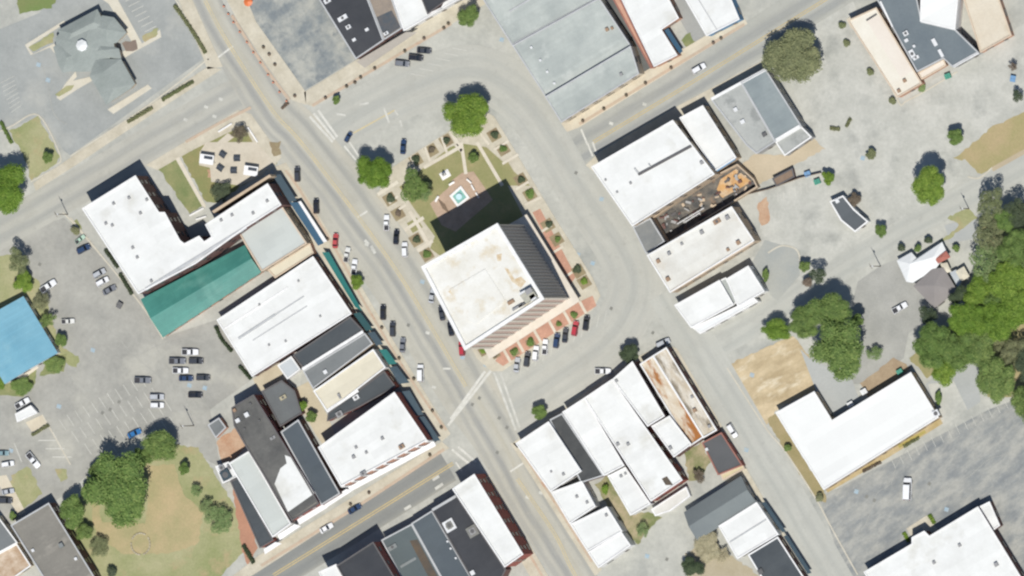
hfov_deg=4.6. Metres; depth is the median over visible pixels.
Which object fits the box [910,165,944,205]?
broadleaf tree
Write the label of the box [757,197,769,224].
bare ground
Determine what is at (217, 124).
brick edging
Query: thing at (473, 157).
broadleaf tree
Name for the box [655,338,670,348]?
suv
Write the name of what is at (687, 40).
lawn
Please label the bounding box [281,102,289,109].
hedge
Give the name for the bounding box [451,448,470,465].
road marking
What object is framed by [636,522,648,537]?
bush
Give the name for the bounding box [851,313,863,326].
broadleaf tree
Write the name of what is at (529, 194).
shrub
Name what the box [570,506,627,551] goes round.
shop building
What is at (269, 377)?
pavement
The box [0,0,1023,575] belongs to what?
ground
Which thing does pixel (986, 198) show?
broadleaf tree
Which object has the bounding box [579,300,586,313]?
path
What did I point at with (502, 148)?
shrub
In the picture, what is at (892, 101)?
bush
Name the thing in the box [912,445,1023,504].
tar seam
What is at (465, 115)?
broadleaf tree
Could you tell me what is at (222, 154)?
picnic table
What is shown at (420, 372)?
van
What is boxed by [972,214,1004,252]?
broadleaf tree
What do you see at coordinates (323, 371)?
shop building
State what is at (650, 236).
old building
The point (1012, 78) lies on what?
dumpster
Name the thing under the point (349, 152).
road marking
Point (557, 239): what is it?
shrub
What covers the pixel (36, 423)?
pavement
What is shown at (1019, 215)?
broadleaf tree
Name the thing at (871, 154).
bush
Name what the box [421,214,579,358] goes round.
office tower
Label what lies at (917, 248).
bush
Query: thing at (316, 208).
suv
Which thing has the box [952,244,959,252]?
bush
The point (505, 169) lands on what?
flower bed
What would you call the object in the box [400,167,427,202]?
broadleaf tree
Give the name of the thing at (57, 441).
kerb
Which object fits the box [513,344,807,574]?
pavement
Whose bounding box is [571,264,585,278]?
flower bed
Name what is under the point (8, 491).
sedan car
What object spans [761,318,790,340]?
broadleaf tree
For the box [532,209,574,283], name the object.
brick paving
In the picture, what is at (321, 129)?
road marking
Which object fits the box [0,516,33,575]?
shop building
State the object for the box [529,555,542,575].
brick edging
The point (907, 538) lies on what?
hedge
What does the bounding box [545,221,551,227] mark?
shrub
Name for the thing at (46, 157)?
broadleaf tree
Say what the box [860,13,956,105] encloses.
kerb
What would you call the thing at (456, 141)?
path
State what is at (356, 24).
commercial building
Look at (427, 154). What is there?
path
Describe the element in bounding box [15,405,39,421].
shed
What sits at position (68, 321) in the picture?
pickup truck
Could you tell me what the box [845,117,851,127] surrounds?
hedge
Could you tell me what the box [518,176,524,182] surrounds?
shrub
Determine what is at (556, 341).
suv
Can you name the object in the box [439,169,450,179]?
monument
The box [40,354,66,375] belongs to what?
lawn
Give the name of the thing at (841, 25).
bush
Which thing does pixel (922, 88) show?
bush
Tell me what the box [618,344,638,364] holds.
broadleaf tree
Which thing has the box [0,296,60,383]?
hall
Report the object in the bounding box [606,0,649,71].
alley
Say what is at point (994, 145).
lawn
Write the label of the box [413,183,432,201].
broadleaf tree
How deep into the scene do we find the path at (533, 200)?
3997.76 m
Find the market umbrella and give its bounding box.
[244,0,252,5]
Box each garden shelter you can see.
[199,154,213,164]
[243,165,258,176]
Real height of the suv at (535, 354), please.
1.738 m
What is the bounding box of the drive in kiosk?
[830,195,870,231]
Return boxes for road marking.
[204,1,358,219]
[206,0,360,217]
[218,45,232,57]
[273,462,452,574]
[274,464,453,575]
[309,116,332,141]
[313,112,334,139]
[318,110,337,137]
[344,146,355,159]
[349,142,359,157]
[353,109,394,133]
[359,220,464,386]
[360,218,466,385]
[383,107,389,122]
[447,370,491,425]
[450,371,485,419]
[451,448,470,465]
[458,446,476,462]
[493,372,516,429]
[500,372,520,427]
[510,462,522,471]
[516,479,574,575]
[518,478,576,575]
[593,0,822,140]
[594,0,826,142]
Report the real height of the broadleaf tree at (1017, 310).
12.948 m
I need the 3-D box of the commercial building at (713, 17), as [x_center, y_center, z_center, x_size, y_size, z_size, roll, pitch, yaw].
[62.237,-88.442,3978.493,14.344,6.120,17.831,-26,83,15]
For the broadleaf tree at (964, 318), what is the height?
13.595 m
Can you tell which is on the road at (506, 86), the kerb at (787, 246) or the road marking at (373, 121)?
the road marking at (373, 121)
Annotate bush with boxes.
[0,377,4,389]
[9,511,16,520]
[10,377,33,395]
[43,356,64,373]
[70,226,78,235]
[89,536,107,556]
[106,566,116,575]
[191,484,201,496]
[199,499,212,515]
[601,484,608,494]
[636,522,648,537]
[693,469,704,483]
[714,547,730,562]
[762,268,768,281]
[784,444,791,451]
[802,277,812,286]
[815,493,822,501]
[838,22,845,28]
[843,39,849,46]
[865,148,875,159]
[865,345,882,359]
[866,68,873,75]
[889,97,895,104]
[897,243,905,251]
[913,244,921,251]
[918,84,925,91]
[924,236,932,243]
[935,390,941,405]
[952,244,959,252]
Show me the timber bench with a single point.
(443, 206)
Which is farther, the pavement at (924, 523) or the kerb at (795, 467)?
the kerb at (795, 467)
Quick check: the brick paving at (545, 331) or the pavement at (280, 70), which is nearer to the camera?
the brick paving at (545, 331)
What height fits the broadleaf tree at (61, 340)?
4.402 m
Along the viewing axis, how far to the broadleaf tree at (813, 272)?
3963.36 m
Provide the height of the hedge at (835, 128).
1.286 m
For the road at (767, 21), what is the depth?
3982.49 m
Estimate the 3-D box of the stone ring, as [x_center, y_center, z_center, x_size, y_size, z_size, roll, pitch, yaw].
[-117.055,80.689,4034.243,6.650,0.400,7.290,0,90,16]
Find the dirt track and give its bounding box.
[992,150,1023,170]
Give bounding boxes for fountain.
[450,186,469,206]
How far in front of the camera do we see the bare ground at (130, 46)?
4035.28 m
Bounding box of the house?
[897,242,969,307]
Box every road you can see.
[0,81,243,250]
[193,0,596,575]
[252,454,455,575]
[312,45,659,434]
[568,0,853,163]
[650,288,852,575]
[714,155,1023,354]
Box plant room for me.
[215,462,236,483]
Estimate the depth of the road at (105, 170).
4036.65 m
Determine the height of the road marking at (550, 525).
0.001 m
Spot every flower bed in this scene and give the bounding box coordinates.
[269,141,280,155]
[382,191,396,205]
[391,206,405,220]
[407,218,421,232]
[408,152,423,165]
[408,232,423,247]
[419,247,434,261]
[423,143,438,157]
[439,133,453,147]
[486,128,501,142]
[496,142,510,156]
[498,162,512,176]
[513,172,528,185]
[522,187,537,201]
[540,218,554,232]
[549,232,564,246]
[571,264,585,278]
[577,275,591,289]
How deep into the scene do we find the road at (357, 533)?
4013.44 m
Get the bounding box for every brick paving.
[496,296,595,365]
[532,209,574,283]
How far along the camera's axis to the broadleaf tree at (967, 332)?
3948.03 m
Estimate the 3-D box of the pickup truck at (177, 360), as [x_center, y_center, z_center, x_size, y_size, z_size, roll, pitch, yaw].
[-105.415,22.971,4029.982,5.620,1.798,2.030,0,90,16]
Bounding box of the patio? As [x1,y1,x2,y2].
[430,172,492,231]
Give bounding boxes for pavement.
[0,475,24,515]
[17,366,37,378]
[25,21,64,54]
[26,415,46,431]
[33,67,220,189]
[57,72,91,99]
[104,0,160,58]
[108,85,151,113]
[147,110,280,171]
[179,0,222,68]
[227,0,305,104]
[234,442,448,575]
[253,361,286,391]
[272,163,449,440]
[296,381,334,443]
[305,0,484,105]
[377,113,599,370]
[487,475,547,575]
[510,443,601,575]
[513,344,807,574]
[561,14,746,131]
[586,60,765,170]
[846,4,872,28]
[906,515,937,535]
[928,381,967,426]
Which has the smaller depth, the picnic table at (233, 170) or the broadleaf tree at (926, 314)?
the broadleaf tree at (926, 314)
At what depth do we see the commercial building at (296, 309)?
4014.98 m
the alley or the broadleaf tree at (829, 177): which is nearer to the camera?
the broadleaf tree at (829, 177)
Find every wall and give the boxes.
[189,207,203,215]
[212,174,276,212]
[247,127,257,141]
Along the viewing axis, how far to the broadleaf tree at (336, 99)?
4013.18 m
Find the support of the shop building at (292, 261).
on the ground at (670, 536)
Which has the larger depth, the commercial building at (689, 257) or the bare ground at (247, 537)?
the bare ground at (247, 537)
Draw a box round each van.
[417,364,423,381]
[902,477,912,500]
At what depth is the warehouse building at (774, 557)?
3971.24 m
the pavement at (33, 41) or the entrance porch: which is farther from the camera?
the pavement at (33, 41)
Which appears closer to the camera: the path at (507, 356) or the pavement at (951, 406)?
the pavement at (951, 406)
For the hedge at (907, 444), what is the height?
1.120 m
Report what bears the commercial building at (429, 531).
on the ground at (670, 536)
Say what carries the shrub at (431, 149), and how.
on the flower bed at (436, 151)
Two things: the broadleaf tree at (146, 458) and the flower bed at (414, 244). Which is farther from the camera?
the broadleaf tree at (146, 458)
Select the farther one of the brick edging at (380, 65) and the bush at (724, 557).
the brick edging at (380, 65)
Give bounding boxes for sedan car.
[0,450,9,455]
[1,488,14,494]
[102,284,116,294]
[127,428,141,438]
[179,375,193,380]
[188,392,202,397]
[319,522,333,533]
[332,233,338,247]
[347,503,361,513]
[393,229,399,244]
[399,337,405,352]
[400,139,406,153]
[417,47,431,53]
[428,288,434,303]
[438,305,445,320]
[447,321,454,335]
[513,357,520,372]
[562,327,568,342]
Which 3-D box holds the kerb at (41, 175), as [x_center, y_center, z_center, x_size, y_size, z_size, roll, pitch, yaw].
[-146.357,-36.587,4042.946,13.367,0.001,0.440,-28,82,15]
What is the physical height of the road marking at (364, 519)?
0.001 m
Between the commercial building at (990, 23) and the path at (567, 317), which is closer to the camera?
the commercial building at (990, 23)
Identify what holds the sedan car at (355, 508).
on the road at (357, 533)
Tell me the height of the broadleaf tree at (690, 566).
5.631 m
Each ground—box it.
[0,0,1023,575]
[90,464,203,554]
[122,40,137,50]
[217,428,244,463]
[233,489,257,563]
[685,549,757,575]
[741,139,824,183]
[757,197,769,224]
[860,357,910,396]
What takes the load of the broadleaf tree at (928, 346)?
on the lawn at (1017, 334)
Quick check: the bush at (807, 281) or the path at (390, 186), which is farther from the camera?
the path at (390, 186)
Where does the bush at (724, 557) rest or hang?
on the bare ground at (732, 566)
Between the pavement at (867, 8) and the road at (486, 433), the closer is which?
the pavement at (867, 8)
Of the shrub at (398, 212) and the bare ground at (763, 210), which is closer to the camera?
the bare ground at (763, 210)
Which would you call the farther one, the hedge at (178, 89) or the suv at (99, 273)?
the suv at (99, 273)
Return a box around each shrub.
[387,193,395,202]
[395,209,400,216]
[411,155,419,163]
[412,235,420,242]
[423,250,431,257]
[428,146,434,152]
[443,137,449,144]
[490,131,498,138]
[499,145,507,151]
[510,348,517,355]
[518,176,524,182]
[525,189,533,198]
[526,337,533,345]
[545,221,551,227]
[555,236,560,242]
[570,311,577,318]
[573,264,580,273]
[580,277,587,284]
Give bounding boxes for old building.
[229,451,327,539]
[230,478,280,553]
[231,394,320,520]
[261,380,305,426]
[281,419,352,506]
[633,218,666,254]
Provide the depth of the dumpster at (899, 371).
3963.24 m
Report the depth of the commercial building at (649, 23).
3981.90 m
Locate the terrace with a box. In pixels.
[199,142,273,185]
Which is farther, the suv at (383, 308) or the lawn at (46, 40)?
the lawn at (46, 40)
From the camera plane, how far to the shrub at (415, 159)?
4007.81 m
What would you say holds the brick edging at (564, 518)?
on the pavement at (595, 569)
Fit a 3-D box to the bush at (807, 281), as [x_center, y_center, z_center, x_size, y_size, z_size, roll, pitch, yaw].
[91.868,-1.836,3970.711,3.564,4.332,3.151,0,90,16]
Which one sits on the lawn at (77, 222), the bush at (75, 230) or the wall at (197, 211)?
the bush at (75, 230)
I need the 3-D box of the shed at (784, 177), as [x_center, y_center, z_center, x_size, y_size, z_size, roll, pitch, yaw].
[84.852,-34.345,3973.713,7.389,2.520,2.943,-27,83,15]
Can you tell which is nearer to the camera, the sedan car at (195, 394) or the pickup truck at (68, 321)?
the sedan car at (195, 394)
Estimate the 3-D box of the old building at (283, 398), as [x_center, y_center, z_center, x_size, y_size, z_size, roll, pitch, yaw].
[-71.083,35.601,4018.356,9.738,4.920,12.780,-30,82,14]
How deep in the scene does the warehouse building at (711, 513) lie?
3975.61 m
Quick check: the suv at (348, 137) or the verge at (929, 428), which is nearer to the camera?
the verge at (929, 428)
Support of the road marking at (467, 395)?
on the road at (486, 433)
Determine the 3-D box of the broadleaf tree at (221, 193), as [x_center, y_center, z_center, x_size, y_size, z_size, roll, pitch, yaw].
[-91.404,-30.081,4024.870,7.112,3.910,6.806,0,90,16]
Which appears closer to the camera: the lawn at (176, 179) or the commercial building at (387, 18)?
the commercial building at (387, 18)
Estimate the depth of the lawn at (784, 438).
3973.96 m
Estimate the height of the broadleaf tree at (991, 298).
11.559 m
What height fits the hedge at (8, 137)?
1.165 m
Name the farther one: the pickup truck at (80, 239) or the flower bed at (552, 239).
the pickup truck at (80, 239)
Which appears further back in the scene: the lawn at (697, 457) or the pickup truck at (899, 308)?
the lawn at (697, 457)
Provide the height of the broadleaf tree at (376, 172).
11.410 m
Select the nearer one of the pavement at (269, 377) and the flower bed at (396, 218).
the flower bed at (396, 218)
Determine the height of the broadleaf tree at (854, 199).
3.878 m
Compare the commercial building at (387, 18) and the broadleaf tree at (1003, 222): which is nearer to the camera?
the broadleaf tree at (1003, 222)
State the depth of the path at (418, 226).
4008.37 m
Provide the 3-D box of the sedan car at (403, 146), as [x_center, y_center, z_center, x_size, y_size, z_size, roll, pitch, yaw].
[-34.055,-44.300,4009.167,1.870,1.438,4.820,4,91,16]
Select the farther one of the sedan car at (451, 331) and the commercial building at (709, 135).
the sedan car at (451, 331)
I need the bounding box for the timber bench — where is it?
[438,200,448,212]
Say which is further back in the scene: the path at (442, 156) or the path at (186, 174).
the path at (186, 174)
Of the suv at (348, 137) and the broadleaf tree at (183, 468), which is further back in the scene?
the broadleaf tree at (183, 468)
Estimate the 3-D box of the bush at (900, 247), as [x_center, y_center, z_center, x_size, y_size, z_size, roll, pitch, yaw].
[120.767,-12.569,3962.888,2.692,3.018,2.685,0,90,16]
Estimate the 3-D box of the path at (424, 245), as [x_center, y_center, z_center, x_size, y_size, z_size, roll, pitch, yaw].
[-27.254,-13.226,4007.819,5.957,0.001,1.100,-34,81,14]
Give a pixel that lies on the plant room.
(226, 473)
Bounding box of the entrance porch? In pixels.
[918,59,948,79]
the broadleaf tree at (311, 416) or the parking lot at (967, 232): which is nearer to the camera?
the parking lot at (967, 232)
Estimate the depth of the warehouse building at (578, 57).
3988.31 m
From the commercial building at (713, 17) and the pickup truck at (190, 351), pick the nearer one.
the commercial building at (713, 17)
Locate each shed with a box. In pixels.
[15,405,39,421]
[208,418,228,437]
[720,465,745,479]
[772,168,795,186]
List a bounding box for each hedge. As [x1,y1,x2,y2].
[0,121,13,143]
[31,424,49,435]
[104,249,119,267]
[119,273,133,294]
[127,106,152,123]
[161,80,193,101]
[173,4,206,53]
[214,326,232,351]
[238,365,252,379]
[241,544,254,563]
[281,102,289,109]
[830,126,839,130]
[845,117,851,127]
[862,461,881,472]
[902,532,910,542]
[903,436,919,447]
[927,514,935,523]
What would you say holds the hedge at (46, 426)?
on the parking lot at (81, 298)
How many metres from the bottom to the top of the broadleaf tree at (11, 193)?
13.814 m
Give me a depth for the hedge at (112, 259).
4036.10 m
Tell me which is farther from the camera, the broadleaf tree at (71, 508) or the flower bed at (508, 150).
the broadleaf tree at (71, 508)
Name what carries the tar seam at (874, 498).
on the parking lot at (998, 481)
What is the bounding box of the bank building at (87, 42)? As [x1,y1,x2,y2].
[53,9,136,104]
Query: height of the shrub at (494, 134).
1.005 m
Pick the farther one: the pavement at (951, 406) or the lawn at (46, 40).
the lawn at (46, 40)
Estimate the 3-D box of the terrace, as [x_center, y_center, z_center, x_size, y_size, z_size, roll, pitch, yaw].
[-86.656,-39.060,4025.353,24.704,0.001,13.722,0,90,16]
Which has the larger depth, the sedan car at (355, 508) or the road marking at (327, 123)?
the road marking at (327, 123)
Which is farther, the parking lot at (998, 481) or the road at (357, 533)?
the road at (357, 533)
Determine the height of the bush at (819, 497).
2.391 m
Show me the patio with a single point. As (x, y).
(455, 218)
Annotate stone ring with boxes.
[130,532,150,555]
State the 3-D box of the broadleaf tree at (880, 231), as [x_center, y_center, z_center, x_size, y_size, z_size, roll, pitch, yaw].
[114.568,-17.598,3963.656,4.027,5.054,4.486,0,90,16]
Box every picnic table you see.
[216,163,223,171]
[219,150,226,158]
[230,167,236,172]
[233,155,239,160]
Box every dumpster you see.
[116,301,122,308]
[804,171,811,177]
[813,178,820,184]
[847,401,854,407]
[860,388,867,395]
[896,368,903,375]
[944,73,951,79]
[1010,75,1015,81]
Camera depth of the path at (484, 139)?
4002.30 m
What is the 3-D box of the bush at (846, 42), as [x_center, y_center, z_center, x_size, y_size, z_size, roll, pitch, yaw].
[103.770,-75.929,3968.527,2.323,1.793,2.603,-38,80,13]
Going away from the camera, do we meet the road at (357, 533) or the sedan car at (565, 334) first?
the sedan car at (565, 334)
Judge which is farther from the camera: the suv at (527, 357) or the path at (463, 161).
the path at (463, 161)
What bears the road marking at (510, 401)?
on the road at (506, 86)
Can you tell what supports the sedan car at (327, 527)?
on the road at (357, 533)
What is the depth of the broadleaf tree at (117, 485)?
4024.36 m
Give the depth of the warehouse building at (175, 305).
4023.69 m
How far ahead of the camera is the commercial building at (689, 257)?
3973.99 m
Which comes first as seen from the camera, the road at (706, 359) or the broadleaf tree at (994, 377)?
the broadleaf tree at (994, 377)
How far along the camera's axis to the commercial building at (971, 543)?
3953.08 m
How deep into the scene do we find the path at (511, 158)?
3999.89 m
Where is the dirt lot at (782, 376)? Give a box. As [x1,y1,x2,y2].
[732,336,815,424]
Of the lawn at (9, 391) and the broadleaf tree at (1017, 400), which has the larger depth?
the lawn at (9, 391)
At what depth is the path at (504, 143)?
4000.72 m
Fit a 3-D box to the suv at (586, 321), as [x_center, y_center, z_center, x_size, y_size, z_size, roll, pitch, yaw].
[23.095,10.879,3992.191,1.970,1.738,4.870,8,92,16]
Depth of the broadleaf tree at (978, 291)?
3947.48 m
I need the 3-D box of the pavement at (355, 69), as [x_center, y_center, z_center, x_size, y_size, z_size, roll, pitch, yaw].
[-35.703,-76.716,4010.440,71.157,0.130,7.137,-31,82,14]
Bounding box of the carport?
[651,487,691,515]
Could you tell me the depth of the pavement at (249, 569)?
4016.53 m
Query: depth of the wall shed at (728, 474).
3977.31 m
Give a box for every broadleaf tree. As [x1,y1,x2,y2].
[0,162,25,214]
[8,246,29,273]
[12,270,32,292]
[31,293,49,310]
[39,313,56,327]
[42,152,52,163]
[55,333,66,346]
[59,493,84,529]
[75,523,92,539]
[81,481,92,501]
[82,451,148,528]
[88,461,100,479]
[134,448,153,466]
[140,429,176,460]
[178,462,189,474]
[204,506,232,533]
[210,182,230,202]
[231,125,248,142]
[299,401,307,410]
[305,410,317,421]
[332,95,339,104]
[350,274,363,289]
[355,155,391,189]
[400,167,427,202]
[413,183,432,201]
[441,92,488,138]
[456,3,479,26]
[467,152,478,162]
[531,405,546,419]
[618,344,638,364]
[681,556,704,575]
[693,531,720,563]
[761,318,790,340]
[787,305,819,338]
[799,261,810,272]
[801,292,853,325]
[808,268,826,283]
[808,319,864,381]
[822,171,834,185]
[847,192,860,206]
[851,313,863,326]
[875,224,886,237]
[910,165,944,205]
[912,321,949,368]
[918,305,937,324]
[930,356,955,386]
[938,331,976,372]
[947,129,963,145]
[948,284,967,303]
[948,302,986,335]
[953,329,972,339]
[963,273,990,306]
[964,330,995,366]
[968,243,1004,282]
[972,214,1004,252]
[975,356,1015,404]
[976,187,1002,221]
[980,300,1021,341]
[982,292,1002,305]
[988,257,1023,303]
[991,336,1011,354]
[994,209,1015,232]
[995,228,1023,267]
[998,291,1023,324]
[999,339,1023,367]
[1003,197,1023,227]
[1008,62,1016,70]
[1010,386,1023,421]
[1013,90,1022,101]
[1014,350,1023,381]
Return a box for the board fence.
[750,172,820,193]
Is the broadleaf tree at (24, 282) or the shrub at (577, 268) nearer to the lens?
the shrub at (577, 268)
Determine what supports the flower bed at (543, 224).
on the brick paving at (563, 262)
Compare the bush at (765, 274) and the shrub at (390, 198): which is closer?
the bush at (765, 274)
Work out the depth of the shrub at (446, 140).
4004.95 m
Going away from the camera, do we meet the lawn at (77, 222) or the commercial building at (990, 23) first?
the commercial building at (990, 23)
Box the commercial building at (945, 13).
[920,0,963,29]
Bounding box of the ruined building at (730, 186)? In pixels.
[652,164,759,242]
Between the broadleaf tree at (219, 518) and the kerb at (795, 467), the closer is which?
the kerb at (795, 467)
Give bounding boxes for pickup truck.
[14,397,30,408]
[25,451,40,468]
[39,279,56,292]
[61,318,74,323]
[74,234,85,244]
[134,377,151,382]
[169,358,185,363]
[172,367,188,373]
[182,349,198,354]
[343,247,350,262]
[351,259,357,274]
[384,214,389,230]
[542,339,548,354]
[595,368,611,373]
[892,302,908,313]
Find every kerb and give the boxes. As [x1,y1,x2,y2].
[0,113,61,164]
[31,168,54,181]
[42,415,70,464]
[63,212,163,338]
[70,0,210,155]
[70,218,165,337]
[727,368,857,574]
[768,245,801,270]
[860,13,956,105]
[968,167,991,178]
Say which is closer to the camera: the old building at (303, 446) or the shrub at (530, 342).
the shrub at (530, 342)
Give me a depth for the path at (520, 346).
3999.00 m
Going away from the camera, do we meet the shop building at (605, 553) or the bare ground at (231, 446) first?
the shop building at (605, 553)
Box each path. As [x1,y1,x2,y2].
[176,157,205,207]
[215,133,233,146]
[377,181,398,195]
[404,216,423,231]
[408,211,428,242]
[416,239,432,251]
[423,145,462,168]
[424,147,430,161]
[440,137,447,152]
[449,131,462,151]
[459,142,467,173]
[476,142,503,185]
[480,133,489,144]
[494,140,508,150]
[502,153,518,164]
[503,350,511,362]
[515,181,528,190]
[517,341,523,352]
[525,196,541,205]
[533,330,541,343]
[548,321,555,332]
[551,245,563,253]
[563,311,571,323]
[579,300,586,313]
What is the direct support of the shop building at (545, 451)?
on the ground at (670, 536)
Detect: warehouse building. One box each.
[141,245,263,336]
[483,0,644,122]
[684,476,758,539]
[711,69,815,155]
[718,502,785,558]
[748,535,810,575]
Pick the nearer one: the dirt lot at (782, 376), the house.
the house
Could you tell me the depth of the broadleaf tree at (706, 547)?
3977.84 m
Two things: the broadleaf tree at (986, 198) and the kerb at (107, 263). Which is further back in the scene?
the kerb at (107, 263)
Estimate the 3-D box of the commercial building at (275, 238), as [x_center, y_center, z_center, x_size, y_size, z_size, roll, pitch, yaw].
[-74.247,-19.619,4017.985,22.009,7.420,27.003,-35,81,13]
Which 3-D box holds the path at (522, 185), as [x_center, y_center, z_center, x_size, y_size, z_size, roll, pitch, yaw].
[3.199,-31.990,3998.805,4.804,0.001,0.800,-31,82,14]
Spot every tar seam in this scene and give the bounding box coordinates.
[97,322,208,420]
[848,448,906,542]
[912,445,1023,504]
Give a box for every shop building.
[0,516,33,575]
[268,243,316,277]
[277,356,301,378]
[293,312,372,369]
[303,332,382,388]
[313,349,396,412]
[327,366,409,420]
[515,421,581,491]
[550,413,607,481]
[551,481,600,523]
[562,398,626,475]
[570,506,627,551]
[588,532,635,567]
[608,467,654,515]
[612,361,670,426]
[651,415,693,456]
[674,266,768,333]
[702,432,745,474]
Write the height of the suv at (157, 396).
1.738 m
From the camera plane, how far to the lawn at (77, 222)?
4040.30 m
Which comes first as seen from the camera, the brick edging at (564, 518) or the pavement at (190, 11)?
the brick edging at (564, 518)
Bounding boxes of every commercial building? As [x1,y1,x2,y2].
[10,503,100,575]
[82,175,290,293]
[217,252,361,376]
[240,174,326,271]
[318,390,439,489]
[318,564,341,575]
[319,0,416,67]
[336,542,399,575]
[369,0,402,39]
[381,524,439,575]
[393,0,461,30]
[411,511,468,575]
[422,0,446,14]
[432,495,510,575]
[452,474,533,566]
[584,379,688,500]
[591,120,722,225]
[613,0,682,68]
[640,347,720,445]
[647,206,760,292]
[679,105,741,170]
[686,0,743,35]
[775,372,941,489]
[848,7,925,97]
[864,501,1023,575]
[877,0,981,71]
[920,0,963,29]
[964,0,1014,52]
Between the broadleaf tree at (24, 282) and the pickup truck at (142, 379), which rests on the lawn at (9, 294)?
the broadleaf tree at (24, 282)
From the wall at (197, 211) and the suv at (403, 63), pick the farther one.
the wall at (197, 211)
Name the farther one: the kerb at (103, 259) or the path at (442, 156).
the kerb at (103, 259)
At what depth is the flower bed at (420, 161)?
4008.42 m
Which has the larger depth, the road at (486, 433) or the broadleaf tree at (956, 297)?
the road at (486, 433)
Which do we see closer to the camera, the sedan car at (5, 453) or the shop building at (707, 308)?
the shop building at (707, 308)
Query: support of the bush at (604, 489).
on the lawn at (611, 498)
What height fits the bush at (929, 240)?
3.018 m
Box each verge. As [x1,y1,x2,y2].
[826,419,942,491]
[898,430,925,447]
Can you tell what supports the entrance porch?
on the ground at (670, 536)
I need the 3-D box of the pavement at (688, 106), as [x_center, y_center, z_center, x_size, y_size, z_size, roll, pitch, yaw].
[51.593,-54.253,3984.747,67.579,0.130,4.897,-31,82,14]
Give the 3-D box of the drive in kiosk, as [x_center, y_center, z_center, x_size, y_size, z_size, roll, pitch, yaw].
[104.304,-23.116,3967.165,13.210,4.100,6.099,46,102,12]
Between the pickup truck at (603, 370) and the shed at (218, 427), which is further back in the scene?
the shed at (218, 427)
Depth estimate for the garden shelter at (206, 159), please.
4025.43 m
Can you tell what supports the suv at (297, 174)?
on the road at (486, 433)
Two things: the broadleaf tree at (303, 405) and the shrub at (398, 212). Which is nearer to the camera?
the shrub at (398, 212)
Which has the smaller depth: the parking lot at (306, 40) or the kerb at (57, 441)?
the parking lot at (306, 40)
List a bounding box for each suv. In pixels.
[0,497,12,503]
[1,461,14,467]
[76,244,90,254]
[92,268,106,278]
[95,276,109,286]
[150,394,164,399]
[150,402,164,407]
[189,358,203,363]
[196,375,209,380]
[294,166,300,181]
[313,198,319,213]
[344,131,352,142]
[380,305,386,319]
[390,321,395,336]
[395,60,409,66]
[402,242,408,256]
[408,54,423,60]
[459,341,465,355]
[523,351,530,366]
[532,345,539,360]
[553,333,560,347]
[571,320,578,335]
[582,315,589,330]
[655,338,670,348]
[691,63,706,74]
[726,423,737,438]
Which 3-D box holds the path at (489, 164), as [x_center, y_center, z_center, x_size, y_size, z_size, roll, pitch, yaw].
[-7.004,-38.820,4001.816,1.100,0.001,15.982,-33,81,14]
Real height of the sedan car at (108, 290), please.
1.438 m
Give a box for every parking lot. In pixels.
[0,0,202,154]
[0,218,252,523]
[250,0,355,89]
[675,0,704,41]
[750,2,1023,279]
[750,240,799,300]
[800,349,860,417]
[821,402,1023,575]
[839,259,940,383]
[926,363,979,410]
[945,219,977,242]
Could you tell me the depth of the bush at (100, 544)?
4034.52 m
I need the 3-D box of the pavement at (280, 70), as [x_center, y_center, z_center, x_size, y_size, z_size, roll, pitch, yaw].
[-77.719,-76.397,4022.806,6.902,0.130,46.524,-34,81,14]
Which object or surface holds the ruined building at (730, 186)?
on the ground at (670, 536)
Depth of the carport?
3982.48 m
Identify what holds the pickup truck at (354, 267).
on the pavement at (430, 417)
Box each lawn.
[0,255,78,366]
[0,370,35,396]
[9,116,59,179]
[10,467,41,507]
[17,0,55,13]
[29,32,53,50]
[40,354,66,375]
[55,85,73,95]
[55,469,67,481]
[71,219,81,232]
[72,444,242,575]
[142,28,157,41]
[159,160,201,213]
[182,128,276,202]
[400,144,529,235]
[430,185,522,254]
[595,476,661,543]
[681,33,694,46]
[684,442,710,480]
[768,414,825,501]
[910,203,1023,396]
[939,209,977,243]
[954,112,1023,173]
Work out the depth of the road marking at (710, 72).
3981.70 m
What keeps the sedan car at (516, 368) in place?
on the pavement at (398, 172)
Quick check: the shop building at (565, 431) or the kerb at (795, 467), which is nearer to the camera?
the kerb at (795, 467)
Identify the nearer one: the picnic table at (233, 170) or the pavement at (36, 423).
the picnic table at (233, 170)
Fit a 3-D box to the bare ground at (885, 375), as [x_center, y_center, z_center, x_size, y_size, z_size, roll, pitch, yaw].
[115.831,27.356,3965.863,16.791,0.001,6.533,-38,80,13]
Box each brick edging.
[185,107,250,142]
[231,15,289,99]
[260,448,444,566]
[285,170,446,430]
[312,22,451,106]
[521,452,592,561]
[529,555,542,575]
[579,23,744,124]
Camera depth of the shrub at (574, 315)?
3993.32 m
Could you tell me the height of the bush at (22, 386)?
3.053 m
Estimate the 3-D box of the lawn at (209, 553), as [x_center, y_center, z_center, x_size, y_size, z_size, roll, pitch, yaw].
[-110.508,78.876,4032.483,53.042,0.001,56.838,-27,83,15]
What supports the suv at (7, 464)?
on the parking lot at (81, 298)
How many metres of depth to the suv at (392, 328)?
4009.54 m
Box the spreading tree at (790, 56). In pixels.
[761,27,822,82]
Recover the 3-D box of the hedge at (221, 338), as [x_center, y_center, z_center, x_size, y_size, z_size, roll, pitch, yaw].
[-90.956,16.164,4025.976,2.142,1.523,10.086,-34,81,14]
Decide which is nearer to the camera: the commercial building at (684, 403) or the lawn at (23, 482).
the commercial building at (684, 403)

